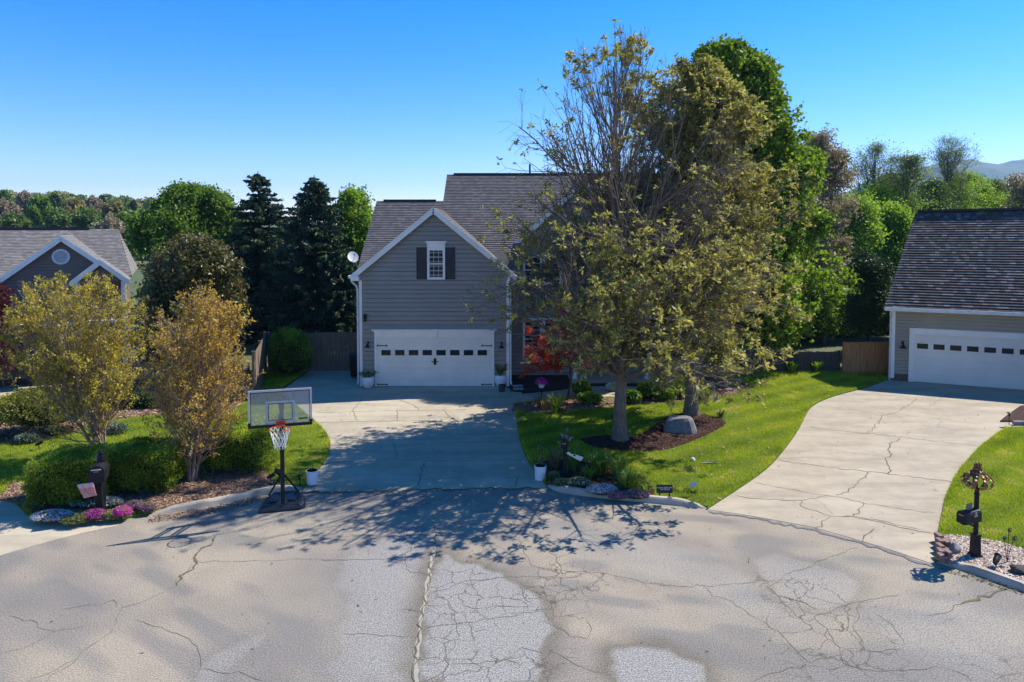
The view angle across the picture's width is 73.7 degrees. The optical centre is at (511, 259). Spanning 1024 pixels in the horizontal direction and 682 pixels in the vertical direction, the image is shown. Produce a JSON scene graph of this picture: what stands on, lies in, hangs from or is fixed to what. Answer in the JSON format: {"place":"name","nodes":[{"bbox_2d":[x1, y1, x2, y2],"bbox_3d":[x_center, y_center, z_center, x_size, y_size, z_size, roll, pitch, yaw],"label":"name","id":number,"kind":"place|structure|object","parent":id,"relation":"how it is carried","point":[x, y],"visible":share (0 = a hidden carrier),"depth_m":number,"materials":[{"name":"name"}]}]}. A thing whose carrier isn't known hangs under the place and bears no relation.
{"place":"outdoors","nodes":[
{"label":"outdoors","id":0,"kind":"place"},
{"bbox_2d":[0,382,69,395],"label":"house driveway","id":1,"kind":"structure","parent":0,"point":[4,390],"depth_m":28.87,"materials":[{"name":"concrete"}]},
{"bbox_2d":[0,350,57,385],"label":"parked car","id":2,"kind":"object","parent":1,"relation":"on","point":[15,373],"visible":0.15,"depth_m":28.88,"materials":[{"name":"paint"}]},
{"bbox_2d":[0,501,119,555],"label":"driveway","id":3,"kind":"structure","parent":0,"point":[19,530],"depth_m":15.26,"materials":[{"name":"concrete"}]},
{"bbox_2d":[0,381,260,442],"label":"bed","id":4,"kind":"object","parent":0,"point":[39,428],"visible":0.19,"depth_m":23.07,"materials":[{"name":"brown wood"}]},
{"bbox_2d":[0,386,101,428],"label":"spreading shrub","id":5,"kind":"object","parent":4,"relation":"on","point":[10,402],"visible":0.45,"depth_m":21.69,"materials":[{"name":"plant"}]},
{"bbox_2d":[107,390,216,407],"bbox_3d":[-13.684,5.237,25.772,5.469,0.577,1.368,0,3,-5],"label":"shrub","id":6,"kind":"object","parent":4,"relation":"on","point":[144,399],"visible":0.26,"depth_m":25.38,"materials":[{"name":"green plant"}]},
{"bbox_2d":[207,381,263,399],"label":"lavender plant","id":7,"kind":"object","parent":4,"relation":"on","point":[249,388],"visible":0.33,"depth_m":26.65,"materials":[{"name":"plant"}]},
{"bbox_2d":[23,214,278,270],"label":"hill","id":8,"kind":"structure","parent":0,"point":[138,261],"depth_m":133.59,"materials":[{"name":"green plant"}]},
{"bbox_2d":[0,197,21,226],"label":"distant tree","id":9,"kind":"object","parent":8,"relation":"on","point":[6,207],"visible":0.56,"depth_m":148.56,"materials":[{"name":"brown plant"}]},
{"bbox_2d":[0,212,32,226],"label":"distant tree","id":10,"kind":"object","parent":8,"relation":"on","point":[11,219],"visible":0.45,"depth_m":123.89,"materials":[{"name":"green plant"}]},
{"bbox_2d":[15,189,33,214],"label":"distant tree","id":11,"kind":"object","parent":8,"relation":"on","point":[23,197],"visible":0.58,"depth_m":187.81,"materials":[{"name":"grey plant"}]},
{"bbox_2d":[24,194,57,226],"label":"distant tree","id":12,"kind":"object","parent":8,"relation":"on","point":[37,212],"visible":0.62,"depth_m":143.62,"materials":[{"name":"green plant"}]},
{"bbox_2d":[42,208,76,226],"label":"distant tree","id":13,"kind":"object","parent":8,"relation":"on","point":[60,217],"visible":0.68,"depth_m":123.58,"materials":[{"name":"green plant"}]},
{"bbox_2d":[59,197,87,226],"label":"distant tree","id":14,"kind":"object","parent":8,"relation":"on","point":[71,205],"visible":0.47,"depth_m":148.36,"materials":[{"name":"green plant"}]},
{"bbox_2d":[9,190,156,259],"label":"wood","id":15,"kind":"object","parent":8,"relation":"on","point":[124,200],"visible":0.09,"depth_m":217.12,"materials":[{"name":"green plant"}]},
{"bbox_2d":[70,207,100,228],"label":"distant tree","id":16,"kind":"object","parent":8,"relation":"on","point":[87,217],"visible":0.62,"depth_m":129.04,"materials":[{"name":"green plant"}]},
{"bbox_2d":[91,213,125,235],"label":"distant tree","id":17,"kind":"object","parent":8,"relation":"on","point":[110,222],"visible":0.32,"depth_m":117.01,"materials":[{"name":"brown plant"}]},
{"bbox_2d":[99,200,125,220],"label":"distant tree","id":18,"kind":"object","parent":8,"relation":"on","point":[114,207],"visible":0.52,"depth_m":158.69,"materials":[{"name":"green plant"}]},
{"bbox_2d":[0,369,330,520],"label":"lawn","id":19,"kind":"structure","parent":0,"point":[241,413],"depth_m":21.36,"materials":[{"name":"green plant"}]},
{"bbox_2d":[13,431,39,444],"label":"sage plant","id":20,"kind":"object","parent":19,"relation":"on","point":[24,437],"visible":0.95,"depth_m":21.20,"materials":[{"name":"green plant"}]},
{"bbox_2d":[0,270,157,446],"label":"crape myrtle","id":21,"kind":"object","parent":19,"relation":"on","point":[82,377],"visible":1,"depth_m":19.22,"materials":[{"name":"yellow plant"}]},
{"bbox_2d":[113,357,249,382],"bbox_3d":[-15.095,4.889,30.278,8.045,0.990,0.139,1,3,16],"label":"split fence","id":22,"kind":"object","parent":19,"relation":"on","point":[144,366],"visible":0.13,"depth_m":30.51,"materials":[{"name":"brown wood"}]},
{"bbox_2d":[126,231,253,381],"bbox_3d":[-13.818,2.107,29.633,4.997,6.666,5.895,-1,3,-18],"label":"magnolia tree","id":23,"kind":"object","parent":19,"relation":"on","point":[203,259],"visible":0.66,"depth_m":28.75,"materials":[{"name":"green plant"}]},
{"bbox_2d":[252,331,266,398],"bbox_3d":[-10.856,4.451,29.419,0.139,1.940,5.390,-1,3,-15],"label":"board fence","id":24,"kind":"object","parent":19,"relation":"on","point":[259,354],"visible":0.88,"depth_m":28.49,"materials":[{"name":"brown wood"}]},
{"bbox_2d":[264,324,313,373],"bbox_3d":[-10.113,4.062,31.093,2.347,2.312,1.642,0,3,0],"label":"leafy bush","id":25,"kind":"object","parent":19,"relation":"on","point":[289,350],"visible":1,"depth_m":30.72,"materials":[{"name":"green plant"}]},
{"bbox_2d":[282,370,545,491],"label":"driveway","id":26,"kind":"structure","parent":0,"point":[378,427],"depth_m":22.22,"materials":[{"name":"concrete"}]},
{"bbox_2d":[534,442,545,480],"bbox_3d":[0.760,5.380,18.289,0.330,1.035,0.351,0,3,0],"label":"plant pot","id":27,"kind":"object","parent":26,"relation":"on","point":[540,470],"visible":1,"depth_m":18.21,"materials":[{"name":"ceramic"}]},
{"bbox_2d":[0,483,1023,681],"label":"road","id":28,"kind":"structure","parent":0,"point":[265,609],"depth_m":12.35,"materials":[{"name":"grey asphalt"}]},
{"bbox_2d":[0,451,301,514],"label":"kerb bed","id":29,"kind":"object","parent":28,"relation":"on","point":[215,488],"visible":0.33,"depth_m":17.39,"materials":[{"name":"brown wood"}]},
{"bbox_2d":[28,507,76,523],"bbox_3d":[-10.488,5.837,15.588,1.162,0.256,0.594,0,3,0],"label":"creeping phlox","id":30,"kind":"object","parent":29,"relation":"on","point":[50,515],"visible":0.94,"depth_m":15.47,"materials":[{"name":"white plant"}]},
{"bbox_2d":[20,442,116,514],"bbox_3d":[-10.778,5.256,16.772,1.905,1.299,1.642,-1,3,-14],"label":"clipped hedge","id":31,"kind":"object","parent":29,"relation":"on","point":[54,476],"visible":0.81,"depth_m":16.16,"materials":[{"name":"green plant"}]},
{"bbox_2d":[58,512,88,526],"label":"mound plant","id":32,"kind":"object","parent":29,"relation":"on","point":[74,519],"visible":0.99,"depth_m":15.34,"materials":[{"name":"green plant"}]},
{"bbox_2d":[77,480,96,503],"bbox_3d":[-9.710,5.505,15.601,0.463,0.939,0.030,0,3,0],"label":"garden flag","id":33,"kind":"object","parent":29,"relation":"on","point":[87,490],"visible":1,"depth_m":15.59,"materials":[{"name":"pink fabric"}]},
{"bbox_2d":[88,450,109,510],"bbox_3d":[-9.593,5.213,15.872,0.339,1.500,0.540,-1,3,-18],"label":"mailbox","id":34,"kind":"object","parent":29,"relation":"on","point":[99,472],"visible":0.91,"depth_m":15.84,"materials":[{"name":"black plastic"}]},
{"bbox_2d":[111,504,133,518],"bbox_3d":[-8.984,5.814,15.727,0.491,0.284,0.449,0,3,0],"label":"creeping phlox","id":35,"kind":"object","parent":29,"relation":"on","point":[120,512],"visible":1,"depth_m":15.63,"materials":[{"name":"pink plant"}]},
{"bbox_2d":[107,434,186,494],"bbox_3d":[-9.466,5.273,17.684,1.966,1.179,1.666,0,3,-6],"label":"clipped hedge","id":36,"kind":"object","parent":29,"relation":"on","point":[141,463],"visible":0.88,"depth_m":17.09,"materials":[{"name":"green plant"}]},
{"bbox_2d":[129,279,266,481],"bbox_3d":[-8.445,3.211,17.987,3.582,5.427,3.026,2,3,36],"label":"crape myrtle","id":37,"kind":"object","parent":29,"relation":"on","point":[201,343],"visible":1,"depth_m":17.55,"materials":[{"name":"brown plant"}]},
{"bbox_2d":[190,413,290,475],"bbox_3d":[-7.622,5.134,19.248,2.276,1.282,2.007,0,3,0],"label":"clipped hedge","id":38,"kind":"object","parent":29,"relation":"on","point":[246,448],"visible":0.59,"depth_m":18.52,"materials":[{"name":"green plant"}]},
{"bbox_2d":[149,495,266,522],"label":"leaf litter","id":39,"kind":"object","parent":28,"relation":"on","point":[153,519],"visible":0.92,"depth_m":16.24,"materials":[{"name":"beige plant"}]},
{"bbox_2d":[148,485,302,516],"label":"kerb","id":40,"kind":"structure","parent":28,"relation":"on","point":[196,504],"depth_m":16.69,"materials":[{"name":"concrete"}]},
{"bbox_2d":[248,387,311,512],"bbox_3d":[-5.455,4.484,16.175,1.412,3.010,1.946,-1,3,-16],"label":"basketball hoop","id":41,"kind":"object","parent":28,"relation":"on","point":[283,500],"visible":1,"depth_m":16.15,"materials":[{"name":"black plastic"}]},
{"bbox_2d":[7,487,1023,681],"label":"road cracks","id":42,"kind":"object","parent":28,"relation":"on","point":[415,669],"visible":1,"depth_m":12.24,"materials":[{"name":"black asphalt"}]},
{"bbox_2d":[547,484,706,508],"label":"kerb","id":43,"kind":"structure","parent":28,"relation":"on","point":[666,500],"depth_m":16.80,"materials":[{"name":"concrete"}]},
{"bbox_2d":[709,511,933,566],"bbox_3d":[6.659,6.038,15.074,4.575,0.001,0.514,2,3,35],"label":"asphalt lip","id":44,"kind":"object","parent":28,"relation":"on","point":[886,550],"visible":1,"depth_m":14.95,"materials":[{"name":"grey asphalt"}]},
{"bbox_2d":[936,561,1023,591],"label":"kerb","id":45,"kind":"structure","parent":28,"relation":"on","point":[995,576],"depth_m":13.12,"materials":[{"name":"concrete"}]},
{"bbox_2d":[0,0,1023,224],"label":"sky","id":46,"kind":"structure","parent":0,"point":[133,98],"materials":[{"name":"blue"}]},
{"bbox_2d":[52,271,1020,392],"bbox_3d":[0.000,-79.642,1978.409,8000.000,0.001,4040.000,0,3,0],"label":"ground","id":47,"kind":"structure","parent":0,"point":[835,345],"depth_m":39.73,"materials":[{"name":"green plant"}]},
{"bbox_2d":[0,282,32,375],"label":"plum tree","id":48,"kind":"object","parent":47,"relation":"on","point":[4,291],"visible":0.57,"depth_m":27.16,"materials":[{"name":"red plant"}]},
{"bbox_2d":[0,227,137,385],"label":"house","id":49,"kind":"structure","parent":47,"relation":"on","point":[27,254],"depth_m":30.34,"materials":[{"name":"grey"}]},
{"bbox_2d":[120,178,256,325],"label":"maple tree","id":50,"kind":"object","parent":47,"relation":"on","point":[175,209],"visible":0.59,"depth_m":43.16,"materials":[{"name":"green plant"}]},
{"bbox_2d":[191,173,307,343],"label":"spruce tree","id":51,"kind":"object","parent":47,"relation":"on","point":[257,239],"visible":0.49,"depth_m":42.09,"materials":[{"name":"green plant"}]},
{"bbox_2d":[246,175,358,348],"bbox_3d":[-11.857,0.021,41.100,8.534,10.168,9.198,0,3,0],"label":"spruce tree","id":52,"kind":"object","parent":47,"relation":"on","point":[309,239],"visible":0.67,"depth_m":39.97,"materials":[{"name":"green plant"}]},
{"bbox_2d":[267,331,359,370],"bbox_3d":[-9.242,4.350,32.316,4.510,1.890,0.139,0,3,-4],"label":"board fence","id":53,"kind":"object","parent":47,"relation":"on","point":[345,345],"visible":0.58,"depth_m":32.30,"materials":[{"name":"brown wood"}]},
{"bbox_2d":[301,249,358,350],"bbox_3d":[-10.034,2.368,39.160,4.452,6.016,4.398,0,3,0],"label":"spruce tree","id":54,"kind":"object","parent":47,"relation":"on","point":[338,285],"visible":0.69,"depth_m":38.61,"materials":[{"name":"green plant"}]},
{"bbox_2d":[329,182,375,281],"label":"birch tree","id":55,"kind":"object","parent":47,"relation":"on","point":[357,215],"visible":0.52,"depth_m":42.32,"materials":[{"name":"green plant"}]},
{"bbox_2d":[348,164,721,385],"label":"two storey house","id":56,"kind":"structure","parent":47,"relation":"on","point":[419,258],"depth_m":29.14,"materials":[{"name":"grey"}]},
{"bbox_2d":[377,337,491,385],"bbox_3d":[-3.311,4.363,29.149,4.912,2.100,0.073,0,2,0],"label":"garage door","id":57,"kind":"structure","parent":56,"relation":"in","point":[401,361],"depth_m":29.16,"materials":[{"name":"white paint"}]},
{"bbox_2d":[425,241,446,279],"bbox_3d":[-3.221,0.033,28.943,0.922,1.637,0.122,0,2,0],"label":"window","id":58,"kind":"structure","parent":56,"relation":"in","point":[432,246],"depth_m":28.98,"materials":[{"name":"white paint"}]},
{"bbox_2d":[523,318,541,359],"bbox_3d":[0.937,3.620,31.134,0.893,1.906,0.055,0,2,0],"label":"window","id":59,"kind":"structure","parent":56,"relation":"in","point":[525,338],"depth_m":31.13,"materials":[{"name":"white glass"}]},
{"bbox_2d":[688,32,863,350],"bbox_3d":[11.912,-2.939,33.859,8.420,16.351,8.369,-2,3,-39],"label":"maple tree","id":60,"kind":"object","parent":47,"relation":"on","point":[757,73],"visible":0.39,"depth_m":32.05,"materials":[{"name":"green plant"}]},
{"bbox_2d":[747,298,848,341],"bbox_3d":[16.912,3.346,40.236,6.282,3.003,2.839,0,3,0],"label":"screening shrub","id":61,"kind":"object","parent":47,"relation":"on","point":[825,325],"visible":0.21,"depth_m":39.56,"materials":[{"name":"green plant"}]},
{"bbox_2d":[794,122,866,344],"bbox_3d":[18.344,-1.446,39.860,4.843,12.871,4.481,0,3,0],"label":"bronze tree","id":62,"kind":"object","parent":47,"relation":"on","point":[837,160],"visible":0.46,"depth_m":39.14,"materials":[{"name":"brown plant"}]},
{"bbox_2d":[818,285,889,338],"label":"screening shrub","id":63,"kind":"object","parent":47,"relation":"on","point":[849,335],"visible":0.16,"depth_m":40.52,"materials":[{"name":"green plant"}]},
{"bbox_2d":[826,189,894,289],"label":"broadleaf tree","id":64,"kind":"object","parent":47,"relation":"on","point":[865,231],"visible":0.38,"depth_m":43.88,"materials":[{"name":"green plant"}]},
{"bbox_2d":[836,246,895,341],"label":"holly tree","id":65,"kind":"object","parent":47,"relation":"on","point":[868,312],"visible":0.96,"depth_m":36.58,"materials":[{"name":"green plant"}]},
{"bbox_2d":[835,138,920,209],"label":"spring tree","id":66,"kind":"object","parent":47,"relation":"on","point":[877,150],"visible":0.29,"depth_m":51.26,"materials":[{"name":"green plant"}]},
{"bbox_2d":[850,179,907,206],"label":"broadleaf tree","id":67,"kind":"object","parent":47,"relation":"on","point":[880,192],"visible":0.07,"depth_m":49.20,"materials":[{"name":"green plant"}]},
{"bbox_2d":[872,194,914,288],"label":"broadleaf tree","id":68,"kind":"object","parent":47,"relation":"on","point":[898,220],"visible":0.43,"depth_m":45.10,"materials":[{"name":"green plant"}]},
{"bbox_2d":[877,148,942,214],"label":"spring tree","id":69,"kind":"object","parent":47,"relation":"on","point":[909,162],"visible":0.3,"depth_m":49.33,"materials":[{"name":"green plant"}]},
{"bbox_2d":[903,176,972,209],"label":"broadleaf tree","id":70,"kind":"object","parent":47,"relation":"on","point":[939,192],"visible":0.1,"depth_m":55.05,"materials":[{"name":"green plant"}]},
{"bbox_2d":[898,130,988,208],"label":"spring tree","id":71,"kind":"object","parent":47,"relation":"on","point":[962,196],"visible":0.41,"depth_m":56.95,"materials":[{"name":"green plant"}]},
{"bbox_2d":[884,208,1023,389],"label":"neighbour house","id":72,"kind":"structure","parent":47,"relation":"on","point":[958,265],"depth_m":29.94,"materials":[{"name":"grey plastic"}]},
{"bbox_2d":[913,334,1023,389],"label":"garage door","id":73,"kind":"structure","parent":72,"relation":"in","point":[955,360],"depth_m":29.20,"materials":[{"name":"white paint"}]},
{"bbox_2d":[956,175,1007,208],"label":"broadleaf tree","id":74,"kind":"object","parent":47,"relation":"on","point":[990,201],"visible":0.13,"depth_m":60.38,"materials":[{"name":"green plant"}]},
{"bbox_2d":[999,171,1023,207],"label":"broadleaf tree","id":75,"kind":"object","parent":47,"relation":"on","point":[1017,184],"visible":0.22,"depth_m":59.95,"materials":[{"name":"beige plant"}]},
{"bbox_2d":[511,386,636,403],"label":"walkway","id":76,"kind":"structure","parent":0,"point":[601,390],"depth_m":27.50,"materials":[{"name":"concrete"}]},
{"bbox_2d":[509,372,639,393],"bbox_3d":[4.610,5.330,31.038,9.459,0.082,6.255,0,3,0],"label":"house bed","id":77,"kind":"object","parent":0,"point":[559,382],"visible":0.24,"depth_m":29.50,"materials":[{"name":"brown soil"}]},
{"bbox_2d":[511,367,888,509],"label":"lawn","id":78,"kind":"structure","parent":0,"point":[665,465],"depth_m":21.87,"materials":[{"name":"green plant"}]},
{"bbox_2d":[541,459,654,494],"bbox_3d":[2.123,5.892,18.241,3.591,0.076,1.984,2,3,40],"label":"mailbox bed","id":79,"kind":"object","parent":78,"relation":"on","point":[605,479],"visible":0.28,"depth_m":18.40,"materials":[{"name":"brown wood"}]},
{"bbox_2d":[557,427,572,477],"bbox_3d":[1.414,5.171,18.226,0.392,1.378,0.462,-1,3,-24],"label":"mailbox","id":80,"kind":"object","parent":79,"relation":"on","point":[564,443],"visible":0.94,"depth_m":18.16,"materials":[{"name":"black metal"}]},
{"bbox_2d":[582,449,617,476],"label":"daylily clump","id":81,"kind":"object","parent":79,"relation":"on","point":[599,462],"visible":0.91,"depth_m":18.58,"materials":[{"name":"green plant"}]},
{"bbox_2d":[586,483,619,496],"bbox_3d":[2.268,5.751,17.112,0.871,0.290,0.536,0,3,0],"label":"creeping phlox","id":82,"kind":"object","parent":79,"relation":"on","point":[603,489],"visible":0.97,"depth_m":17.01,"materials":[{"name":"plant"}]},
{"bbox_2d":[604,463,649,488],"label":"daylily clump","id":83,"kind":"object","parent":79,"relation":"on","point":[630,480],"visible":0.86,"depth_m":17.42,"materials":[{"name":"green plant"}]},
{"bbox_2d":[512,375,749,412],"bbox_3d":[5.231,5.490,27.442,10.673,0.076,4.784,-2,3,-42],"label":"front bed","id":84,"kind":"object","parent":78,"relation":"on","point":[574,406],"visible":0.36,"depth_m":26.13,"materials":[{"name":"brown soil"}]},
{"bbox_2d":[517,300,598,399],"bbox_3d":[1.911,3.438,26.814,3.476,4.113,3.324,-2,3,-37],"label":"japanese maple","id":85,"kind":"object","parent":84,"relation":"on","point":[547,361],"visible":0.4,"depth_m":26.42,"materials":[{"name":"red plant"}]},
{"bbox_2d":[574,391,603,404],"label":"hosta plant","id":86,"kind":"object","parent":84,"relation":"on","point":[588,397],"visible":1,"depth_m":25.92,"materials":[{"name":"green plant"}]},
{"bbox_2d":[636,380,659,397],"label":"shrub","id":87,"kind":"object","parent":84,"relation":"on","point":[645,387],"visible":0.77,"depth_m":26.67,"materials":[{"name":"green plant"}]},
{"bbox_2d":[687,326,750,383],"bbox_3d":[8.604,3.850,28.716,2.698,3.261,2.677,2,3,36],"label":"snowball bush","id":88,"kind":"object","parent":84,"relation":"on","point":[721,350],"visible":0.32,"depth_m":28.41,"materials":[{"name":"green plant"}]},
{"bbox_2d":[579,413,725,451],"bbox_3d":[5.003,5.711,22.387,5.784,0.076,2.338,-2,3,-38],"label":"mulch ring","id":89,"kind":"object","parent":78,"relation":"on","point":[647,436],"visible":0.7,"depth_m":21.64,"materials":[{"name":"brown wood"}]},
{"bbox_2d":[458,19,812,441],"bbox_3d":[3.719,-0.766,21.512,11.046,13.060,12.735,0,3,0],"label":"oak tree","id":90,"kind":"object","parent":89,"relation":"on","point":[632,302],"visible":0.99,"depth_m":19.79,"materials":[{"name":"green plant"}]},
{"bbox_2d":[581,413,725,451],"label":"bark chips","id":91,"kind":"object","parent":89,"relation":"on","point":[714,420],"visible":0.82,"depth_m":21.77,"materials":[{"name":"brown wood"}]},
{"bbox_2d":[663,415,696,434],"bbox_3d":[5.562,5.470,22.614,1.083,0.556,0.800,1,3,14],"label":"boulder","id":92,"kind":"object","parent":89,"relation":"on","point":[683,424],"visible":0.96,"depth_m":22.34,"materials":[{"name":"stone"}]},
{"bbox_2d":[588,53,819,416],"bbox_3d":[6.749,-0.763,24.363,8.537,12.802,7.793,0,3,0],"label":"oak tree","id":93,"kind":"object","parent":78,"relation":"on","point":[708,86],"visible":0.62,"depth_m":22.88,"materials":[{"name":"green plant"}]},
{"bbox_2d":[729,350,839,370],"bbox_3d":[11.866,4.788,32.240,7.138,1.020,0.139,0,3,2],"label":"dark fence","id":94,"kind":"object","parent":78,"relation":"on","point":[830,361],"visible":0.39,"depth_m":32.12,"materials":[{"name":"black wood"}]},
{"bbox_2d":[842,341,890,373],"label":"cedar gate","id":95,"kind":"structure","parent":78,"relation":"on","point":[866,357],"depth_m":31.70,"materials":[{"name":"brown wood"}]},
{"bbox_2d":[708,376,1023,564],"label":"neighbour driveway","id":96,"kind":"structure","parent":0,"point":[917,457],"depth_m":19.65,"materials":[{"name":"concrete"}]},
{"bbox_2d":[317,392,979,542],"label":"driveway cracks","id":97,"kind":"object","parent":96,"relation":"on","point":[741,496],"visible":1,"depth_m":19.30,"materials":[{"name":"grey concrete"}]},
{"bbox_2d":[846,159,1023,193],"bbox_3d":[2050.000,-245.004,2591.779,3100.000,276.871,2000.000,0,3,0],"label":"mountain","id":98,"kind":"structure","parent":0,"point":[1000,171],"depth_m":2243.83,"materials":[{"name":"stone"}]},
{"bbox_2d":[934,425,1023,573],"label":"neighbour lawn","id":99,"kind":"structure","parent":0,"point":[986,509],"depth_m":17.03,"materials":[{"name":"green plant"}]},
{"bbox_2d":[944,534,1023,580],"bbox_3d":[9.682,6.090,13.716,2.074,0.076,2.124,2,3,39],"label":"pebble bed","id":100,"kind":"object","parent":99,"relation":"on","point":[987,543],"visible":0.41,"depth_m":13.98,"materials":[{"name":"grey gravel"}]},
{"bbox_2d":[956,488,982,557],"bbox_3d":[9.280,5.342,13.829,0.583,1.420,0.243,-1,3,-20],"label":"mailbox","id":101,"kind":"object","parent":100,"relation":"on","point":[970,515],"visible":0.98,"depth_m":13.82,"materials":[{"name":"black plastic"}]},
{"bbox_2d":[960,461,993,490],"bbox_3d":[9.438,4.410,13.845,0.581,0.600,0.579,0,3,0],"label":"garden spinner","id":102,"kind":"object","parent":101,"relation":"on","point":[975,470],"visible":1,"depth_m":13.78,"materials":[{"name":"brown metal"}]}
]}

